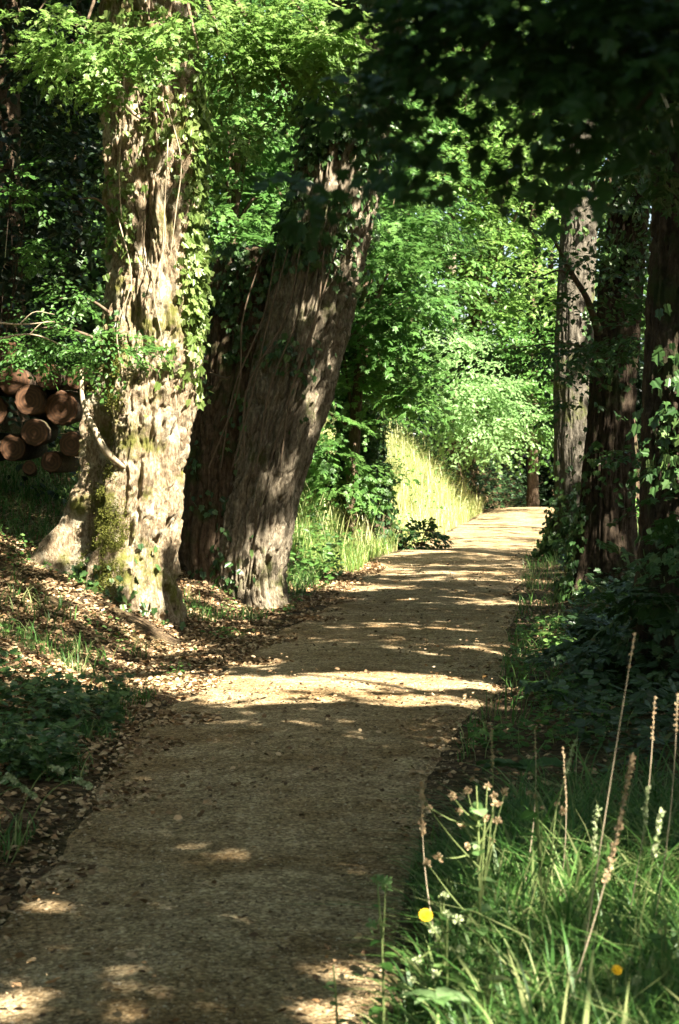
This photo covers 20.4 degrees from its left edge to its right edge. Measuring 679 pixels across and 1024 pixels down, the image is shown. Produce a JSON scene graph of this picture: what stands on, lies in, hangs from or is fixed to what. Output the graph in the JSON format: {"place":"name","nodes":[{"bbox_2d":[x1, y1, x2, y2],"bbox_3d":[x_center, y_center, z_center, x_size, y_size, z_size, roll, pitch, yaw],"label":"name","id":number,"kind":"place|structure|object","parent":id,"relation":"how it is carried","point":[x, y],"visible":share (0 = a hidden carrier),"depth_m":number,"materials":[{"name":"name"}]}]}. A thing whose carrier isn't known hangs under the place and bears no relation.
{"place":"outdoors","nodes":[
{"label":"outdoors","id":0,"kind":"place"},
{"bbox_2d":[0,614,188,859],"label":"bank grass","id":1,"kind":"structure","parent":0,"point":[89,733],"depth_m":10.46,"materials":[{"name":"green plant"}]},
{"bbox_2d":[0,507,553,1023],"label":"gravel path","id":2,"kind":"structure","parent":0,"point":[494,533],"depth_m":7.89,"materials":[{"name":"beige gravel"}]},
{"bbox_2d":[0,556,523,1023],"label":"path leaves","id":3,"kind":"object","parent":2,"relation":"on","point":[160,995],"visible":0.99,"depth_m":8.94,"materials":[{"name":"brown plant"}]},
{"bbox_2d":[323,965,347,1023],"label":"sow thistle","id":4,"kind":"object","parent":2,"relation":"on","point":[336,1004],"visible":0.99,"depth_m":4.64,"materials":[{"name":"green plant"}]},
{"bbox_2d":[366,874,396,1023],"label":"sow thistle","id":5,"kind":"object","parent":2,"relation":"on","point":[383,881],"visible":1,"depth_m":4.94,"materials":[{"name":"green plant"}]},
{"bbox_2d":[388,684,414,692],"bbox_3d":[0.399,1.158,12.398,0.021,0.022,0.544,-1,2,-24],"label":"fallen stick","id":6,"kind":"object","parent":2,"relation":"on","point":[400,687],"visible":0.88,"depth_m":12.40,"materials":[{"name":"brown wood"}]},
{"bbox_2d":[0,426,678,1023],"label":"ground","id":7,"kind":"structure","parent":0,"point":[146,626],"depth_m":10.22,"materials":[{"name":"soil"}]},
{"bbox_2d":[0,433,12,460],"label":"cut log","id":8,"kind":"object","parent":7,"relation":"on","point":[2,435],"visible":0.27,"depth_m":20.00,"materials":[{"name":"brown wood"}]},
{"bbox_2d":[0,396,7,423],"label":"cut log","id":9,"kind":"object","parent":8,"relation":"on","point":[3,409],"visible":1,"depth_m":19.56,"materials":[{"name":"brown wood"}]},
{"bbox_2d":[0,368,10,396],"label":"cut log","id":10,"kind":"object","parent":9,"relation":"on","point":[2,393],"visible":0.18,"depth_m":19.92,"materials":[{"name":"brown wood"}]},
{"bbox_2d":[0,772,18,784],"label":"drooping seed stalk","id":11,"kind":"object","parent":7,"relation":"on","point":[10,778],"visible":1,"depth_m":7.24,"materials":[{"name":"green plant"}]},
{"bbox_2d":[0,0,29,433],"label":"woodland tree","id":12,"kind":"object","parent":7,"relation":"on","point":[12,110],"visible":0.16,"depth_m":25.18,"materials":[{"name":"green plant"}]},
{"bbox_2d":[0,785,37,798],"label":"drooping seed stalk","id":13,"kind":"object","parent":7,"relation":"on","point":[26,790],"visible":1,"depth_m":7.24,"materials":[{"name":"green plant"}]},
{"bbox_2d":[4,764,64,865],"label":"drooping seed stalk","id":14,"kind":"object","parent":7,"relation":"on","point":[59,770],"visible":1,"depth_m":7.24,"materials":[{"name":"green plant"}]},
{"bbox_2d":[0,155,77,373],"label":"elder bush","id":15,"kind":"object","parent":7,"relation":"on","point":[23,194],"visible":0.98,"depth_m":16.83,"materials":[{"name":"green plant"}]},
{"bbox_2d":[9,777,92,865],"bbox_3d":[-1.104,1.186,7.244,0.324,0.343,0.039,0,2,0],"label":"drooping seed stalk","id":16,"kind":"object","parent":7,"relation":"on","point":[87,785],"visible":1,"depth_m":7.24,"materials":[{"name":"green plant"}]},
{"bbox_2d":[41,451,79,472],"bbox_3d":[-2.971,-0.534,20.187,0.232,0.236,1.346,0,2,0],"label":"cut log","id":17,"kind":"object","parent":7,"relation":"on","point":[56,462],"visible":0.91,"depth_m":19.52,"materials":[{"name":"brown wood"}]},
{"bbox_2d":[0,646,136,787],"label":"bank plants","id":18,"kind":"object","parent":7,"relation":"on","point":[63,705],"visible":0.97,"depth_m":10.48,"materials":[{"name":"green plant"}]},
{"bbox_2d":[59,431,80,456],"bbox_3d":[-2.675,-0.722,19.999,0.266,0.271,1.358,0,2,6],"label":"cut log","id":19,"kind":"object","parent":7,"relation":"on","point":[69,444],"visible":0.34,"depth_m":19.33,"materials":[{"name":"brown wood"}]},
{"bbox_2d":[45,390,86,425],"bbox_3d":[-2.888,-1.108,20.167,0.377,0.394,1.371,0,2,0],"label":"cut log","id":20,"kind":"object","parent":19,"relation":"on","point":[63,408],"visible":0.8,"depth_m":19.49,"materials":[{"name":"brown wood"}]},
{"bbox_2d":[34,363,71,390],"bbox_3d":[-2.977,-1.408,19.889,0.268,0.272,1.351,0,2,0],"label":"cut log","id":21,"kind":"object","parent":20,"relation":"on","point":[59,384],"visible":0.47,"depth_m":19.22,"materials":[{"name":"brown wood"}]},
{"bbox_2d":[66,366,95,390],"bbox_3d":[-2.612,-1.410,20.093,0.249,0.266,1.359,0,2,7],"label":"cut log","id":22,"kind":"object","parent":20,"relation":"on","point":[75,386],"visible":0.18,"depth_m":19.43,"materials":[{"name":"brown wood"}]},
{"bbox_2d":[66,1,82,424],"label":"distant tree","id":23,"kind":"object","parent":7,"relation":"on","point":[79,240],"visible":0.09,"depth_m":29.77,"materials":[{"name":"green plant"}]},
{"bbox_2d":[0,0,233,504],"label":"understorey","id":24,"kind":"object","parent":7,"relation":"on","point":[61,139],"visible":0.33,"depth_m":23.60,"materials":[{"name":"green plant"}]},
{"bbox_2d":[0,471,331,675],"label":"seedlings","id":25,"kind":"object","parent":7,"relation":"on","point":[89,619],"visible":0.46,"depth_m":15.89,"materials":[{"name":"green plant"}]},
{"bbox_2d":[0,422,367,666],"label":"grass","id":26,"kind":"structure","parent":7,"relation":"on","point":[305,580],"depth_m":19.55,"materials":[{"name":"green plant"}]},
{"bbox_2d":[22,460,37,476],"bbox_3d":[-3.304,-0.460,20.187,0.154,0.191,1.351,0,2,-9],"label":"cut log","id":27,"kind":"object","parent":26,"relation":"on","point":[29,468],"visible":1,"depth_m":19.52,"materials":[{"name":"brown wood"}]},
{"bbox_2d":[0,433,47,460],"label":"cut log","id":28,"kind":"object","parent":27,"relation":"on","point":[15,447],"visible":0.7,"depth_m":19.57,"materials":[{"name":"brown wood"}]},
{"bbox_2d":[20,418,58,446],"bbox_3d":[-3.148,-0.841,19.904,0.290,0.306,1.357,0,2,-4],"label":"cut log","id":29,"kind":"object","parent":28,"relation":"on","point":[35,432],"visible":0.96,"depth_m":19.23,"materials":[{"name":"brown wood"}]},
{"bbox_2d":[14,384,57,418],"bbox_3d":[-3.100,-1.155,20.053,0.326,0.350,1.371,0,2,7],"label":"cut log","id":30,"kind":"object","parent":29,"relation":"on","point":[31,400],"visible":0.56,"depth_m":19.38,"materials":[{"name":"brown wood"}]},
{"bbox_2d":[0,365,38,397],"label":"cut log","id":31,"kind":"object","parent":30,"relation":"on","point":[16,382],"visible":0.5,"depth_m":19.45,"materials":[{"name":"brown wood"}]},
{"bbox_2d":[0,339,40,366],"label":"cut log","id":32,"kind":"object","parent":31,"relation":"on","point":[14,344],"visible":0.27,"depth_m":19.42,"materials":[{"name":"brown wood"}]},
{"bbox_2d":[0,0,386,630],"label":"gnarled tree","id":33,"kind":"object","parent":7,"relation":"on","point":[117,530],"visible":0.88,"depth_m":16.11,"materials":[{"name":"green plant"}]},
{"bbox_2d":[0,311,53,324],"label":"bare twig","id":34,"kind":"object","parent":33,"relation":"attached to","point":[5,323],"visible":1,"depth_m":15.15,"materials":[{"name":"brown wood"}]},
{"bbox_2d":[0,321,67,347],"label":"bare twig","id":35,"kind":"object","parent":33,"relation":"attached to","point":[9,336],"visible":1,"depth_m":15.15,"materials":[{"name":"brown wood"}]},
{"bbox_2d":[0,443,390,922],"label":"leaf litter","id":36,"kind":"object","parent":7,"relation":"on","point":[144,669],"visible":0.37,"depth_m":14.18,"materials":[{"name":"brown plant"}]},
{"bbox_2d":[203,6,301,270],"bbox_3d":[-1.427,-3.827,27.118,3.157,7.233,4.287,0,2,0],"label":"young maple","id":37,"kind":"object","parent":7,"relation":"on","point":[235,222],"visible":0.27,"depth_m":26.75,"materials":[{"name":"green plant"}]},
{"bbox_2d":[198,0,327,200],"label":"distant tree","id":38,"kind":"object","parent":7,"relation":"on","point":[211,3],"visible":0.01,"depth_m":44.19,"materials":[{"name":"green plant"}]},
{"bbox_2d":[178,0,409,610],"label":"leaning tree","id":39,"kind":"object","parent":7,"relation":"on","point":[282,312],"visible":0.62,"depth_m":18.68,"materials":[{"name":"brown plant"}]},
{"bbox_2d":[18,0,651,478],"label":"distant woodland","id":40,"kind":"object","parent":7,"relation":"on","point":[94,252],"visible":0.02,"depth_m":31.47,"materials":[{"name":"green plant"}]},
{"bbox_2d":[287,459,406,588],"bbox_3d":[-0.091,-0.280,25.806,2.404,2.102,10.537,0,2,0],"label":"bramble","id":41,"kind":"object","parent":7,"relation":"on","point":[329,546],"visible":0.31,"depth_m":23.35,"materials":[{"name":"green plant"}]},
{"bbox_2d":[203,0,519,436],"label":"field maple","id":42,"kind":"object","parent":7,"relation":"on","point":[455,285],"visible":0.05,"depth_m":37.84,"materials":[{"name":"green plant"}]},
{"bbox_2d":[323,195,401,549],"bbox_3d":[0.264,-3.661,29.109,1.732,8.685,1.493,-2,2,-38],"label":"ivy clad tree","id":43,"kind":"object","parent":7,"relation":"on","point":[375,453],"visible":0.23,"depth_m":29.15,"materials":[{"name":"green plant"}]},
{"bbox_2d":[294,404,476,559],"bbox_3d":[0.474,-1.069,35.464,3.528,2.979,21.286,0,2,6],"label":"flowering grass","id":44,"kind":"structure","parent":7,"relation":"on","point":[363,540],"depth_m":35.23,"materials":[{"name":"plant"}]},
{"bbox_2d":[292,411,489,571],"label":"tall grass","id":45,"kind":"structure","parent":7,"relation":"on","point":[457,517],"depth_m":34.78,"materials":[{"name":"plant"}]},
{"bbox_2d":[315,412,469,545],"bbox_3d":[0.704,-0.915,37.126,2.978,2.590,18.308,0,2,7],"label":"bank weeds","id":46,"kind":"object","parent":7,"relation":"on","point":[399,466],"visible":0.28,"depth_m":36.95,"materials":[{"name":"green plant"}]},
{"bbox_2d":[298,133,497,542],"bbox_3d":[0.658,-2.495,28.220,3.616,6.397,5.127,0,2,0],"label":"hazel","id":47,"kind":"object","parent":7,"relation":"on","point":[397,351],"visible":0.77,"depth_m":27.48,"materials":[{"name":"green plant"}]},
{"bbox_2d":[388,517,453,550],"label":"bramble bush","id":48,"kind":"object","parent":7,"relation":"on","point":[415,534],"visible":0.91,"depth_m":29.32,"materials":[{"name":"green plant"}]},
{"bbox_2d":[299,0,549,420],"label":"distant tree","id":49,"kind":"object","parent":7,"relation":"on","point":[492,24],"depth_m":51.59,"materials":[{"name":"green plant"}]},
{"bbox_2d":[418,780,444,981],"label":"seed stalk","id":50,"kind":"object","parent":7,"relation":"on","point":[422,829],"visible":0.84,"depth_m":5.43,"materials":[{"name":"plant"}]},
{"bbox_2d":[402,891,466,1023],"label":"sow thistle","id":51,"kind":"object","parent":7,"relation":"on","point":[425,914],"visible":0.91,"depth_m":4.94,"materials":[{"name":"green plant"}]},
{"bbox_2d":[400,987,469,1023],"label":"dock plant","id":52,"kind":"object","parent":7,"relation":"on","point":[442,994],"visible":0.98,"depth_m":4.34,"materials":[{"name":"green plant"}]},
{"bbox_2d":[332,406,553,508],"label":"shade cover","id":53,"kind":"object","parent":7,"relation":"on","point":[507,480],"visible":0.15,"depth_m":50.34,"materials":[{"name":"green plant"}]},
{"bbox_2d":[246,0,678,264],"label":"overhanging tree","id":54,"kind":"object","parent":7,"relation":"on","point":[631,47],"visible":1,"depth_m":3.10,"materials":[{"name":"green plant"}]},
{"bbox_2d":[380,321,547,493],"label":"hornbeam","id":55,"kind":"object","parent":7,"relation":"on","point":[456,444],"visible":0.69,"depth_m":42.46,"materials":[{"name":"green plant"}]},
{"bbox_2d":[419,782,508,998],"bbox_3d":[0.351,1.090,5.325,0.265,0.660,0.219,0,2,0],"label":"sow thistle","id":56,"kind":"object","parent":7,"relation":"on","point":[476,807],"visible":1,"depth_m":5.33,"materials":[{"name":"green plant"}]},
{"bbox_2d":[398,2,554,416],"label":"distant tree","id":57,"kind":"object","parent":7,"relation":"on","point":[454,157],"visible":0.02,"depth_m":55.63,"materials":[{"name":"green plant"}]},
{"bbox_2d":[416,21,557,475],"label":"distant tree","id":58,"kind":"object","parent":7,"relation":"on","point":[526,168],"visible":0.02,"depth_m":57.72,"materials":[{"name":"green plant"}]},
{"bbox_2d":[378,0,599,477],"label":"lime tree","id":59,"kind":"object","parent":7,"relation":"on","point":[507,235],"visible":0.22,"depth_m":46.62,"materials":[{"name":"green plant"}]},
{"bbox_2d":[484,728,494,892],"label":"seed stalk","id":60,"kind":"object","parent":7,"relation":"on","point":[492,755],"visible":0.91,"depth_m":6.03,"materials":[{"name":"plant"}]},
{"bbox_2d":[470,952,510,1023],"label":"sow thistle","id":61,"kind":"object","parent":7,"relation":"on","point":[487,993],"visible":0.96,"depth_m":4.54,"materials":[{"name":"green plant"}]},
{"bbox_2d":[445,296,555,506],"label":"beech","id":62,"kind":"object","parent":7,"relation":"on","point":[532,481],"visible":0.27,"depth_m":45.26,"materials":[{"name":"green plant"}]},
{"bbox_2d":[414,1,613,506],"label":"distant tree","id":63,"kind":"object","parent":7,"relation":"on","point":[531,206],"visible":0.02,"depth_m":56.70,"materials":[{"name":"green plant"}]},
{"bbox_2d":[476,757,570,793],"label":"dock plant","id":64,"kind":"object","parent":7,"relation":"on","point":[523,765],"visible":0.73,"depth_m":8.23,"materials":[{"name":"green plant"}]},
{"bbox_2d":[408,310,643,506],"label":"yew thicket","id":65,"kind":"object","parent":7,"relation":"on","point":[543,470],"visible":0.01,"depth_m":60.09,"materials":[{"name":"green plant"}]},
{"bbox_2d":[445,57,612,486],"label":"distant tree","id":66,"kind":"object","parent":7,"relation":"on","point":[523,210],"visible":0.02,"depth_m":59.87,"materials":[{"name":"green plant"}]},
{"bbox_2d":[525,728,536,881],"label":"seed stalk","id":67,"kind":"object","parent":7,"relation":"on","point":[535,790],"visible":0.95,"depth_m":6.23,"materials":[{"name":"plant"}]},
{"bbox_2d":[460,106,607,505],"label":"distant tree","id":68,"kind":"object","parent":7,"relation":"on","point":[550,265],"depth_m":61.71,"materials":[{"name":"green plant"}]},
{"bbox_2d":[390,547,678,868],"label":"verge litter","id":69,"kind":"object","parent":7,"relation":"on","point":[461,763],"visible":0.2,"depth_m":10.23,"materials":[{"name":"brown plant"}]},
{"bbox_2d":[420,91,653,602],"bbox_3d":[4.697,-5.135,18.151,9.655,13.074,10.110,0,2,0],"label":"slanting tree","id":70,"kind":"object","parent":7,"relation":"on","point":[614,351],"visible":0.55,"depth_m":19.21,"materials":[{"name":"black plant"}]},
{"bbox_2d":[530,631,553,645],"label":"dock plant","id":71,"kind":"object","parent":7,"relation":"on","point":[542,633],"visible":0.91,"depth_m":15.03,"materials":[{"name":"green plant"}]},
{"bbox_2d":[519,790,566,976],"bbox_3d":[0.581,1.109,5.468,0.135,0.618,0.201,0,2,0],"label":"sow thistle","id":72,"kind":"object","parent":7,"relation":"on","point":[528,814],"visible":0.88,"depth_m":5.43,"materials":[{"name":"green plant"}]},
{"bbox_2d":[510,738,577,985],"bbox_3d":[0.553,1.022,5.238,0.210,0.795,0.021,0,2,0],"label":"seed stalk","id":73,"kind":"object","parent":7,"relation":"on","point":[570,754],"visible":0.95,"depth_m":5.23,"materials":[{"name":"beige plant"}]},
{"bbox_2d":[462,606,636,755],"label":"verge plants","id":74,"kind":"object","parent":7,"relation":"on","point":[499,727],"visible":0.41,"depth_m":10.68,"materials":[{"name":"green plant"}]},
{"bbox_2d":[448,521,678,761],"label":"verge grass","id":75,"kind":"structure","parent":7,"relation":"on","point":[556,560],"depth_m":14.05,"materials":[{"name":"green plant"}]},
{"bbox_2d":[560,747,566,894],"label":"seed stalk","id":76,"kind":"object","parent":7,"relation":"on","point":[563,755],"visible":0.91,"depth_m":5.93,"materials":[{"name":"beige plant"}]},
{"bbox_2d":[530,46,605,560],"bbox_3d":[4.982,-6.339,25.859,8.209,14.746,10.824,-2,2,-38],"label":"silver barked tree","id":77,"kind":"object","parent":7,"relation":"on","point":[565,491],"visible":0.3,"depth_m":26.70,"materials":[{"name":"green plant"}]},
{"bbox_2d":[584,805,602,976],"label":"seed stalk","id":78,"kind":"object","parent":7,"relation":"on","point":[595,822],"visible":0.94,"depth_m":5.03,"materials":[{"name":"plant"}]},
{"bbox_2d":[541,153,648,524],"bbox_3d":[5.321,-4.164,35.898,3.947,9.190,3.824,0,2,0],"label":"ash tree","id":79,"kind":"object","parent":7,"relation":"on","point":[635,439],"visible":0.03,"depth_m":35.86,"materials":[{"name":"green plant"}]},
{"bbox_2d":[518,0,678,711],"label":"path side tree","id":80,"kind":"object","parent":7,"relation":"on","point":[652,612],"visible":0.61,"depth_m":11.51,"materials":[{"name":"green plant"}]},
{"bbox_2d":[567,752,635,1005],"bbox_3d":[0.623,1.012,4.736,0.237,0.826,0.027,0,2,0],"label":"seed stalk","id":81,"kind":"object","parent":7,"relation":"on","point":[631,768],"visible":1,"depth_m":4.73,"materials":[{"name":"beige plant"}]},
{"bbox_2d":[576,633,635,999],"bbox_3d":[0.702,0.865,5.032,0.171,1.092,0.013,0,2,0],"label":"seed stalk","id":82,"kind":"object","parent":7,"relation":"on","point":[631,653],"visible":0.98,"depth_m":5.03,"materials":[{"name":"beige plant"}]},
{"bbox_2d":[570,965,641,1023],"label":"sow thistle","id":83,"kind":"object","parent":7,"relation":"on","point":[616,969],"visible":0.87,"depth_m":4.44,"materials":[{"name":"green plant"}]},
{"bbox_2d":[540,530,678,786],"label":"ivy carpet","id":84,"kind":"object","parent":7,"relation":"on","point":[662,693],"visible":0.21,"depth_m":9.94,"materials":[{"name":"green plant"}]},
{"bbox_2d":[614,807,665,1019],"bbox_3d":[0.713,1.069,4.641,0.171,0.697,0.027,0,2,0],"label":"seed stalk","id":85,"kind":"object","parent":7,"relation":"on","point":[656,839],"visible":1,"depth_m":4.63,"materials":[{"name":"plant"}]},
{"bbox_2d":[631,785,650,953],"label":"seed stalk","id":86,"kind":"object","parent":7,"relation":"on","point":[646,808],"visible":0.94,"depth_m":5.03,"materials":[{"name":"plant"}]},
{"bbox_2d":[628,696,656,917],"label":"seed stalk","id":87,"kind":"object","parent":7,"relation":"on","point":[653,723],"visible":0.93,"depth_m":5.43,"materials":[{"name":"beige plant"}]},
{"bbox_2d":[632,917,678,1019],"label":"sow thistle","id":88,"kind":"object","parent":7,"relation":"on","point":[665,946],"visible":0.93,"depth_m":4.64,"materials":[{"name":"green plant"}]},
{"bbox_2d":[653,693,678,931],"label":"seed stalk","id":89,"kind":"object","parent":7,"relation":"on","point":[676,715],"visible":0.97,"depth_m":5.23,"materials":[{"name":"plant"}]},
{"bbox_2d":[99,0,651,449],"label":"sky","id":90,"kind":"structure","parent":0,"point":[494,283],"materials":[{"name":"white"}]},
{"bbox_2d":[306,689,678,1023],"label":"grass","id":91,"kind":"structure","parent":0,"point":[538,999],"depth_m":5.62,"materials":[{"name":"green plant"}]}
]}

